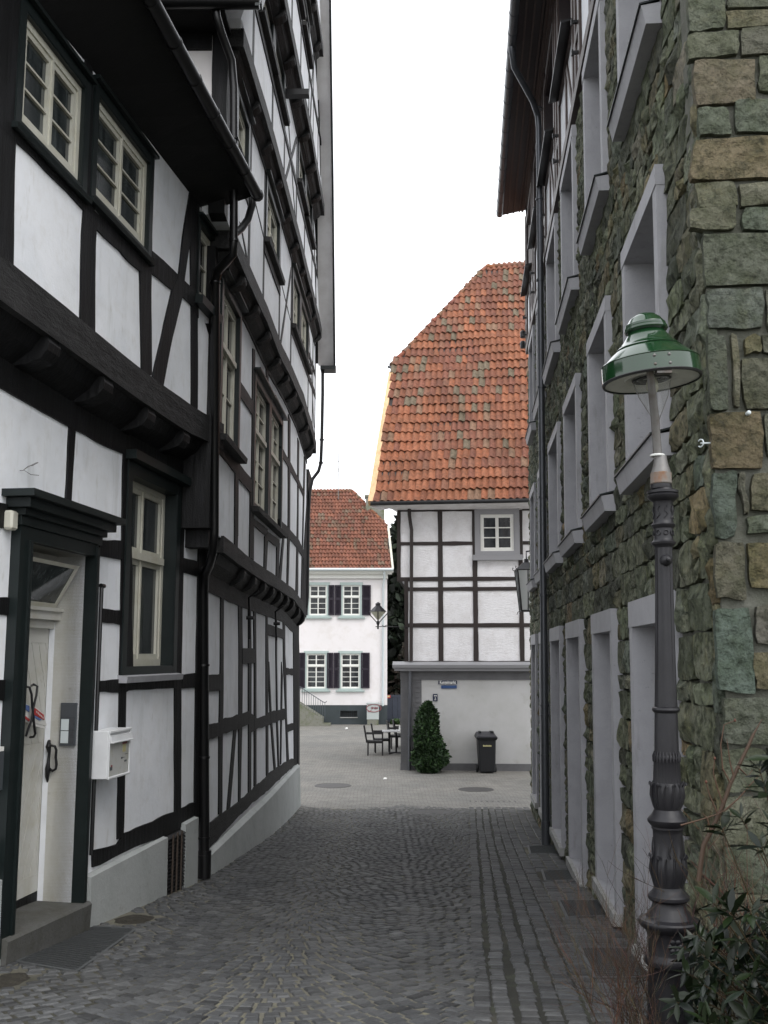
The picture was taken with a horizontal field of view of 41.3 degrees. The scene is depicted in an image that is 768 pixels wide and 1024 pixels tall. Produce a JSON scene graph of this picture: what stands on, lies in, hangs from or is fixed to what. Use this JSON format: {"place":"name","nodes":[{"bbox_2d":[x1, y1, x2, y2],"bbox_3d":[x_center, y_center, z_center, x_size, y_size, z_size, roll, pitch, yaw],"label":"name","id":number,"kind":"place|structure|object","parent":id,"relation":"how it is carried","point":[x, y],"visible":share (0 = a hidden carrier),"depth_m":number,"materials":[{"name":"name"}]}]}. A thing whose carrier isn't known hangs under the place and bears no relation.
{"place":"outdoors","nodes":[
{"label":"outdoors","id":0,"kind":"place"},
{"bbox_2d":[0,804,647,1023],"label":"lane","id":1,"kind":"structure","parent":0,"point":[314,915],"depth_m":7.97,"materials":[{"name":"grey stone"}]},
{"bbox_2d":[0,972,30,988],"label":"bare soil","id":2,"kind":"structure","parent":1,"relation":"on","point":[10,979],"depth_m":6.62,"materials":[{"name":"brown soil"}]},
{"bbox_2d":[0,901,91,965],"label":"door step","id":3,"kind":"object","parent":1,"relation":"on","point":[40,925],"depth_m":7.79,"materials":[{"name":"grey stone"}]},
{"bbox_2d":[15,925,136,971],"bbox_3d":[-2.325,3.313,7.734,0.552,0.189,1.791,0,-8,0],"label":"grating","id":4,"kind":"object","parent":1,"relation":"on","point":[76,952],"visible":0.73,"depth_m":7.60,"materials":[{"name":"grey metal"}]},
{"bbox_2d":[0,0,263,958],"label":"half timbered house","id":5,"kind":"structure","parent":1,"relation":"on","point":[122,162],"depth_m":8.71,"materials":[{"name":"white paint"}]},
{"bbox_2d":[0,746,3,789],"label":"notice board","id":6,"kind":"object","parent":5,"relation":"attached to","point":[1,763],"visible":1,"depth_m":7.20,"materials":[{"name":"black paint"}]},
{"bbox_2d":[4,510,17,530],"bbox_3d":[-2.708,0.061,7.388,0.074,0.140,0.100,-1,-8,8],"label":"wall lamp","id":7,"kind":"object","parent":5,"relation":"attached to","point":[10,520],"visible":1,"depth_m":7.35,"materials":[{"name":"beige paint"}]},
{"bbox_2d":[25,704,46,728],"bbox_3d":[-2.847,1.671,8.323,0.028,0.224,0.412,-1,-8,8],"label":"newspaper","id":8,"kind":"object","parent":5,"relation":"attached to","point":[39,717],"visible":0.81,"depth_m":8.33,"materials":[{"name":"paper"}]},
{"bbox_2d":[16,628,57,908],"bbox_3d":[-2.916,2.069,7.847,0.209,2.360,1.591,-1,-8,8],"label":"door","id":9,"kind":"structure","parent":5,"relation":"in","point":[31,798],"depth_m":8.41,"materials":[{"name":"white paint"}]},
{"bbox_2d":[11,0,96,204],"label":"window","id":10,"kind":"structure","parent":5,"relation":"in","point":[52,111],"depth_m":7.71,"materials":[{"name":"green paint"}]},
{"bbox_2d":[59,703,77,745],"bbox_3d":[-2.662,1.790,8.589,0.140,0.354,0.026,-1,-8,8],"label":"intercom","id":11,"kind":"object","parent":5,"relation":"attached to","point":[68,724],"visible":1,"depth_m":8.58,"materials":[{"name":"metal"}]},
{"bbox_2d":[89,583,105,854],"bbox_3d":[-2.470,1.764,8.775,0.040,2.293,0.070,-1,-8,8],"label":"vent pipe","id":12,"kind":"object","parent":5,"relation":"attached to","point":[96,720],"visible":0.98,"depth_m":8.77,"materials":[{"name":"black metal"}]},
{"bbox_2d":[91,727,133,779],"bbox_3d":[-2.377,2.098,8.877,0.225,0.408,0.487,-1,-8,8],"label":"mailbox","id":13,"kind":"object","parent":5,"relation":"attached to","point":[111,753],"visible":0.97,"depth_m":8.70,"materials":[{"name":"white paint"}]},
{"bbox_2d":[109,740,128,776],"bbox_3d":[-2.308,2.138,8.860,0.005,0.276,0.438,-1,-8,8],"label":"front door","id":14,"kind":"structure","parent":13,"relation":"in","point":[118,764],"depth_m":8.85,"materials":[{"name":"white metal"}]},
{"bbox_2d":[89,74,159,266],"bbox_3d":[-2.329,-2.974,9.049,0.150,1.109,1.433,-1,-8,8],"label":"window","id":15,"kind":"structure","parent":5,"relation":"in","point":[123,159],"depth_m":9.04,"materials":[{"name":"green paint"}]},
{"bbox_2d":[117,449,190,682],"bbox_3d":[-2.380,0.602,10.303,0.300,2.188,1.620,-1,-8,8],"label":"window","id":16,"kind":"structure","parent":5,"relation":"in","point":[154,488],"depth_m":10.59,"materials":[{"name":"green paint"}]},
{"bbox_2d":[195,211,222,323],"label":"window","id":17,"kind":"structure","parent":5,"relation":"in","point":[207,232],"depth_m":11.40,"materials":[{"name":"green paint"}]},
{"bbox_2d":[114,914,154,923],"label":"bare soil","id":18,"kind":"structure","parent":1,"relation":"on","point":[134,919],"depth_m":8.90,"materials":[{"name":"soil"}]},
{"bbox_2d":[161,0,335,879],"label":"half timbered house","id":19,"kind":"structure","parent":1,"relation":"on","point":[264,68],"depth_m":14.83,"materials":[{"name":"white paint"}]},
{"bbox_2d":[219,269,248,463],"bbox_3d":[-1.908,-1.756,12.651,0.230,2.070,1.520,0,-8,1],"label":"window","id":20,"kind":"structure","parent":19,"relation":"in","point":[230,350],"depth_m":12.96,"materials":[{"name":"green paint"}]},
{"bbox_2d":[238,77,255,166],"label":"window","id":21,"kind":"structure","parent":19,"relation":"in","point":[245,120],"depth_m":12.83,"materials":[{"name":"green paint"}]},
{"bbox_2d":[252,367,275,526],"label":"window","id":22,"kind":"structure","parent":19,"relation":"in","point":[263,394],"depth_m":15.65,"materials":[{"name":"green paint"}]},
{"bbox_2d":[258,2,279,73],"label":"window","id":23,"kind":"structure","parent":19,"relation":"in","point":[268,29],"depth_m":13.71,"materials":[{"name":"green paint"}]},
{"bbox_2d":[264,169,285,285],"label":"window","id":24,"kind":"structure","parent":19,"relation":"in","point":[272,240],"depth_m":15.38,"materials":[{"name":"green paint"}]},
{"bbox_2d":[267,396,287,538],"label":"window","id":25,"kind":"structure","parent":19,"relation":"in","point":[278,415],"depth_m":17.39,"materials":[{"name":"green paint"}]},
{"bbox_2d":[273,29,289,125],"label":"window","id":26,"kind":"structure","parent":19,"relation":"in","point":[279,79],"depth_m":15.12,"materials":[{"name":"green paint"}]},
{"bbox_2d":[291,263,304,350],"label":"window","id":27,"kind":"structure","parent":19,"relation":"in","point":[297,287],"depth_m":18.64,"materials":[{"name":"beige paint"}]},
{"bbox_2d":[298,0,306,19],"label":"window","id":28,"kind":"structure","parent":19,"relation":"in","point":[301,2],"depth_m":16.35,"materials":[{"name":"black paint"}]},
{"bbox_2d":[297,135,309,214],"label":"window","id":29,"kind":"structure","parent":19,"relation":"in","point":[301,180],"depth_m":18.27,"materials":[{"name":"black paint"}]},
{"bbox_2d":[300,291,312,374],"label":"window","id":30,"kind":"structure","parent":19,"relation":"in","point":[305,311],"depth_m":20.21,"materials":[{"name":"black paint"}]},
{"bbox_2d":[302,0,313,68],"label":"window","id":31,"kind":"structure","parent":19,"relation":"in","point":[306,24],"depth_m":17.49,"materials":[{"name":"black paint"}]},
{"bbox_2d":[305,175,316,249],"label":"window","id":32,"kind":"structure","parent":19,"relation":"in","point":[309,218],"depth_m":19.68,"materials":[{"name":"black paint"}]},
{"bbox_2d":[474,809,593,1023],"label":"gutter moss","id":33,"kind":"object","parent":1,"relation":"on","point":[510,976],"visible":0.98,"depth_m":7.60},
{"bbox_2d":[527,845,557,853],"bbox_3d":[2.327,4.918,14.800,0.461,0.129,1.216,-1,-8,6],"label":"grating","id":34,"kind":"object","parent":1,"relation":"on","point":[538,849],"visible":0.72,"depth_m":14.78,"materials":[{"name":"grey metal"}]},
{"bbox_2d":[541,869,572,880],"bbox_3d":[2.079,4.279,11.966,0.432,0.127,1.125,-1,-8,6],"label":"grating","id":35,"kind":"object","parent":1,"relation":"on","point":[547,874],"visible":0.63,"depth_m":11.94,"materials":[{"name":"grey metal"}]},
{"bbox_2d":[558,899,606,916],"bbox_3d":[1.869,3.723,9.528,0.416,0.124,1.068,-1,-8,5],"label":"grating","id":36,"kind":"object","parent":1,"relation":"on","point":[598,907],"visible":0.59,"depth_m":9.56,"materials":[{"name":"grey metal"}]},
{"bbox_2d":[578,947,647,978],"bbox_3d":[1.634,3.186,7.178,0.434,0.124,1.072,-1,-8,5],"label":"grating","id":37,"kind":"object","parent":1,"relation":"on","point":[599,960],"visible":0.48,"depth_m":7.18,"materials":[{"name":"grey metal"}]},
{"bbox_2d":[496,0,767,1023],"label":"stone building","id":38,"kind":"structure","parent":1,"relation":"on","point":[632,180],"depth_m":7.68,"materials":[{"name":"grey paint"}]},
{"bbox_2d":[512,550,530,613],"bbox_3d":[3.186,1.488,21.890,0.789,1.417,0.596,0,-8,0],"label":"wall lantern","id":39,"kind":"object","parent":38,"relation":"attached to","point":[521,573],"depth_m":21.71,"materials":[{"name":"grey metal"}]},
{"bbox_2d":[520,330,524,337],"bbox_3d":[3.147,-3.971,22.257,0.279,0.170,0.668,0,-8,0],"label":"floodlight","id":40,"kind":"object","parent":38,"relation":"attached to","point":[521,333],"visible":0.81,"depth_m":22.48,"materials":[{"name":"grey metal"}]},
{"bbox_2d":[520,341,525,348],"bbox_3d":[3.142,-3.737,22.224,0.279,0.170,0.668,0,-8,0],"label":"floodlight","id":41,"kind":"object","parent":38,"relation":"attached to","point":[522,345],"visible":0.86,"depth_m":22.44,"materials":[{"name":"grey metal"}]},
{"bbox_2d":[520,200,531,296],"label":"window","id":42,"kind":"structure","parent":38,"relation":"in","point":[527,268],"depth_m":21.41,"materials":[{"name":"grey glass"}]},
{"bbox_2d":[525,325,535,444],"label":"window","id":43,"kind":"structure","parent":38,"relation":"in","point":[531,430],"depth_m":20.01,"materials":[{"name":"grey paint"}]},
{"bbox_2d":[526,482,537,591],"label":"window","id":44,"kind":"structure","parent":38,"relation":"in","point":[531,586],"depth_m":19.73,"materials":[{"name":"grey paint"}]},
{"bbox_2d":[527,163,536,249],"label":"window","id":45,"kind":"structure","parent":38,"relation":"in","point":[533,228],"depth_m":18.76,"materials":[{"name":"grey glass"}]},
{"bbox_2d":[530,634,539,808],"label":"window","id":46,"kind":"structure","parent":38,"relation":"in","point":[534,796],"depth_m":19.46,"materials":[{"name":"grey paint"}]},
{"bbox_2d":[532,282,546,419],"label":"window","id":47,"kind":"structure","parent":38,"relation":"in","point":[535,407],"depth_m":18.07,"materials":[{"name":"grey paint"}]},
{"bbox_2d":[533,457,548,583],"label":"window","id":48,"kind":"structure","parent":38,"relation":"in","point":[537,575],"depth_m":17.57,"materials":[{"name":"grey paint"}]},
{"bbox_2d":[538,630,551,819],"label":"window","id":49,"kind":"structure","parent":38,"relation":"in","point":[539,808],"depth_m":17.33,"materials":[{"name":"grey paint"}]},
{"bbox_2d":[536,47,553,187],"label":"window","id":50,"kind":"structure","parent":38,"relation":"in","point":[549,128],"depth_m":16.39,"materials":[{"name":"grey glass"}]},
{"bbox_2d":[541,213,560,384],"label":"window","id":51,"kind":"structure","parent":38,"relation":"in","point":[551,261],"depth_m":15.44,"materials":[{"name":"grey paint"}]},
{"bbox_2d":[543,421,562,572],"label":"window","id":52,"kind":"structure","parent":38,"relation":"in","point":[554,560],"depth_m":15.44,"materials":[{"name":"grey paint"}]},
{"bbox_2d":[549,626,567,855],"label":"window","id":53,"kind":"structure","parent":38,"relation":"in","point":[557,832],"depth_m":14.92,"materials":[{"name":"grey paint"}]},
{"bbox_2d":[549,0,570,103],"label":"window","id":54,"kind":"structure","parent":38,"relation":"in","point":[564,5],"depth_m":13.55,"materials":[{"name":"grey glass"}]},
{"bbox_2d":[555,125,579,334],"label":"window","id":55,"kind":"structure","parent":38,"relation":"in","point":[570,287],"depth_m":12.97,"materials":[{"name":"grey paint"}]},
{"bbox_2d":[557,373,584,556],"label":"window","id":56,"kind":"structure","parent":38,"relation":"in","point":[572,541],"depth_m":12.86,"materials":[{"name":"grey paint"}]},
{"bbox_2d":[565,619,589,887],"bbox_3d":[2.441,2.758,11.904,0.545,2.942,1.620,-1,-8,5],"label":"window","id":57,"kind":"structure","parent":38,"relation":"in","point":[576,668],"depth_m":12.45,"materials":[{"name":"grey paint"}]},
{"bbox_2d":[576,0,609,254],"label":"window","id":58,"kind":"structure","parent":38,"relation":"in","point":[595,108],"depth_m":10.36,"materials":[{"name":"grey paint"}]},
{"bbox_2d":[580,295,616,531],"bbox_3d":[2.241,-0.882,9.777,0.587,1.972,1.550,-1,-8,5],"label":"window","id":59,"kind":"structure","parent":38,"relation":"in","point":[601,451],"depth_m":10.29,"materials":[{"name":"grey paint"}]},
{"bbox_2d":[590,608,626,926],"bbox_3d":[2.230,2.237,9.335,0.542,2.632,1.470,-1,-8,5],"label":"window","id":60,"kind":"structure","parent":38,"relation":"in","point":[604,624],"depth_m":9.81,"materials":[{"name":"grey paint"}]},
{"bbox_2d":[607,0,662,141],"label":"window","id":61,"kind":"structure","parent":38,"relation":"in","point":[638,22],"depth_m":7.70,"materials":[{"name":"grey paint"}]},
{"bbox_2d":[613,164,677,494],"bbox_3d":[2.042,-1.226,7.354,0.587,1.972,1.620,-1,-8,5],"label":"window","id":62,"kind":"structure","parent":38,"relation":"in","point":[644,269],"depth_m":7.56,"materials":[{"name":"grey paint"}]},
{"bbox_2d":[628,590,688,968],"bbox_3d":[2.031,1.883,6.914,0.541,2.612,1.540,-1,-8,5],"label":"window","id":63,"kind":"structure","parent":38,"relation":"in","point":[641,612],"depth_m":7.57,"materials":[{"name":"grey paint"}]},
{"bbox_2d":[698,439,710,447],"bbox_3d":[1.716,-0.368,5.433,0.070,0.047,0.042,0,-8,0],"label":"wall ring","id":64,"kind":"object","parent":38,"relation":"attached to","point":[702,442],"depth_m":5.43,"materials":[{"name":"paint"}]},
{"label":"planting bed","id":65,"kind":"structure","parent":1,"relation":"on","visible":0},
{"bbox_2d":[527,821,721,1023],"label":"bare shrub","id":66,"kind":"object","parent":65,"relation":"on","point":[626,993],"visible":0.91,"depth_m":4.73,"materials":[{"name":"brown plant"}]},
{"bbox_2d":[601,312,702,1023],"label":"street lamp","id":67,"kind":"object","parent":65,"relation":"on","point":[651,357],"visible":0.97,"depth_m":4.85,"materials":[{"name":"grey metal"}]},
{"bbox_2d":[610,719,767,1023],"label":"bare shrub","id":68,"kind":"object","parent":65,"relation":"on","point":[699,877],"visible":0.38,"depth_m":4.65,"materials":[{"name":"brown plant"}]},
{"bbox_2d":[659,754,767,1023],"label":"evergreen shrub","id":69,"kind":"object","parent":65,"relation":"on","point":[751,1008],"visible":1,"depth_m":3.97,"materials":[{"name":"green plant"}]},
{"bbox_2d":[300,724,531,808],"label":"plaza","id":70,"kind":"structure","parent":0,"point":[334,753],"depth_m":25.90,"materials":[{"name":"grey stone"}]},
{"bbox_2d":[300,687,330,725],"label":"stair","id":71,"kind":"object","parent":70,"relation":"on","point":[309,716],"visible":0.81,"depth_m":45.73,"materials":[{"name":"concrete"}]},
{"bbox_2d":[314,783,350,787],"bbox_3d":[-1.237,6.628,24.645,0.900,0.026,0.900,0,-8,0],"label":"manhole cover","id":72,"kind":"object","parent":70,"relation":"on","point":[333,785],"visible":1,"depth_m":24.63,"materials":[{"name":"metal"}]},
{"bbox_2d":[299,488,393,723],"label":"white house","id":73,"kind":"structure","parent":70,"relation":"on","point":[343,653],"depth_m":47.55,"materials":[{"name":"paint"}]},
{"bbox_2d":[301,651,330,691],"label":"window","id":74,"kind":"structure","parent":73,"relation":"in","point":[315,661],"depth_m":47.26,"materials":[{"name":"white paint"}]},
{"bbox_2d":[305,582,331,618],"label":"window","id":75,"kind":"structure","parent":73,"relation":"in","point":[318,591],"depth_m":47.72,"materials":[{"name":"white paint"}]},
{"bbox_2d":[336,453,344,499],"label":"antenna","id":76,"kind":"object","parent":73,"relation":"on","point":[338,461],"visible":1,"depth_m":51.37,"materials":[{"name":"metal"}]},
{"bbox_2d":[340,711,357,717],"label":"cellar window","id":77,"kind":"structure","parent":73,"relation":"in","point":[341,711],"depth_m":47.00,"materials":[{"name":"black paint"}]},
{"bbox_2d":[336,651,364,691],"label":"window","id":78,"kind":"structure","parent":73,"relation":"in","point":[350,661],"depth_m":47.26,"materials":[{"name":"white paint"}]},
{"bbox_2d":[338,582,364,618],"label":"window","id":79,"kind":"structure","parent":73,"relation":"in","point":[351,592],"depth_m":47.71,"materials":[{"name":"white paint"}]},
{"bbox_2d":[387,695,400,721],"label":"gate","id":80,"kind":"structure","parent":73,"relation":"attached to","point":[393,706],"depth_m":47.48,"materials":[{"name":"blue paint"}]},
{"bbox_2d":[363,725,382,755],"bbox_3d":[-0.338,7.262,32.443,0.640,0.930,0.545,0,-8,0],"label":"armchair","id":81,"kind":"object","parent":70,"relation":"on","point":[373,741],"visible":1,"depth_m":32.20,"materials":[{"name":"metal"}]},
{"bbox_2d":[366,702,380,724],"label":"sign","id":82,"kind":"object","parent":70,"relation":"on","point":[372,708],"visible":1,"depth_m":46.42,"materials":[{"name":"plastic"}]},
{"bbox_2d":[370,723,389,752],"bbox_3d":[-0.118,7.374,33.233,0.640,0.930,0.545,0,-8,-3],"label":"armchair","id":83,"kind":"object","parent":70,"relation":"on","point":[387,739],"visible":0.7,"depth_m":33.02,"materials":[{"name":"metal"}]},
{"bbox_2d":[382,730,400,753],"bbox_3d":[0.392,7.405,32.773,0.900,0.730,0.760,0,-8,0],"label":"cafe table","id":84,"kind":"object","parent":70,"relation":"on","point":[395,731],"visible":0.84,"depth_m":32.74,"materials":[{"name":"black paint"}]},
{"bbox_2d":[386,720,400,748],"bbox_3d":[0.402,7.585,34.717,0.640,0.930,0.545,1,-8,-6],"label":"armchair","id":85,"kind":"object","parent":70,"relation":"on","point":[392,735],"visible":0.51,"depth_m":34.48,"materials":[{"name":"metal"}]},
{"bbox_2d":[389,718,399,724],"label":"potted plant","id":86,"kind":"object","parent":70,"relation":"on","point":[396,720],"depth_m":46.89,"materials":[{"name":"green plant"}]},
{"bbox_2d":[387,510,404,694],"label":"evergreen tree","id":87,"kind":"object","parent":70,"relation":"on","point":[395,610],"visible":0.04,"depth_m":53.03,"materials":[{"name":"green plant"}]},
{"bbox_2d":[387,642,404,694],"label":"brown bush","id":88,"kind":"object","parent":70,"relation":"on","point":[397,680],"visible":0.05,"depth_m":50.23,"materials":[{"name":"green plant"}]},
{"bbox_2d":[392,719,400,747],"bbox_3d":[0.612,7.669,35.311,0.640,0.930,0.545,1,-8,-6],"label":"armchair","id":89,"kind":"object","parent":70,"relation":"on","point":[393,722],"visible":0.2,"depth_m":35.17,"materials":[{"name":"metal"}]},
{"bbox_2d":[409,700,452,773],"bbox_3d":[1.258,6.108,27.617,1.186,2.017,1.100,0,-8,0],"label":"conical evergreen","id":90,"kind":"object","parent":70,"relation":"on","point":[430,752],"visible":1,"depth_m":27.31,"materials":[{"name":"green plant"}]},
{"bbox_2d":[368,260,531,770],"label":"half timbered house","id":91,"kind":"structure","parent":70,"relation":"on","point":[449,479],"depth_m":28.84,"materials":[{"name":"white paint"}]},
{"bbox_2d":[368,602,398,628],"bbox_3d":[0.092,2.899,28.416,1.184,0.752,0.476,7,-11,-43],"label":"wall lantern","id":92,"kind":"object","parent":91,"relation":"attached to","point":[377,611],"depth_m":28.11,"materials":[{"name":"grey metal"}]},
{"bbox_2d":[433,694,437,700],"bbox_3d":[1.423,5.149,28.265,0.128,0.197,0.028,-1,-8,4],"label":"plaque","id":93,"kind":"object","parent":91,"relation":"attached to","point":[435,697],"visible":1,"depth_m":28.25,"materials":[{"name":"white metal"}]},
{"bbox_2d":[438,680,456,683],"bbox_3d":[1.770,4.744,28.298,0.519,0.124,0.029,-1,-8,4],"label":"street sign","id":94,"kind":"object","parent":91,"relation":"attached to","point":[447,682],"visible":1,"depth_m":28.29,"materials":[{"name":"white metal"}]},
{"bbox_2d":[441,685,456,688],"bbox_3d":[1.806,4.856,28.280,0.432,0.089,0.027,-1,-8,4],"label":"blue plate","id":95,"kind":"object","parent":91,"relation":"attached to","point":[448,686],"visible":1,"depth_m":28.27,"materials":[{"name":"blue metal"}]},
{"bbox_2d":[473,509,522,560],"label":"window","id":96,"kind":"structure","parent":91,"relation":"in","point":[497,531],"depth_m":28.81,"materials":[{"name":"white paint"}]},
{"bbox_2d":[458,787,493,791],"bbox_3d":[2.163,6.523,23.914,0.840,0.026,0.840,0,-8,0],"label":"manhole cover","id":97,"kind":"object","parent":70,"relation":"on","point":[475,789],"visible":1,"depth_m":23.89,"materials":[{"name":"metal"}]},
{"bbox_2d":[474,731,496,771],"bbox_3d":[2.756,6.484,27.504,0.577,1.084,0.742,0,-8,0],"label":"wheelie bin","id":98,"kind":"object","parent":70,"relation":"on","point":[486,748],"visible":1,"depth_m":27.23,"materials":[{"name":"grey plastic"}]},
{"bbox_2d":[307,0,524,536],"label":"sky","id":99,"kind":"structure","parent":0,"point":[418,85],"materials":[{"name":"white"}]}
]}

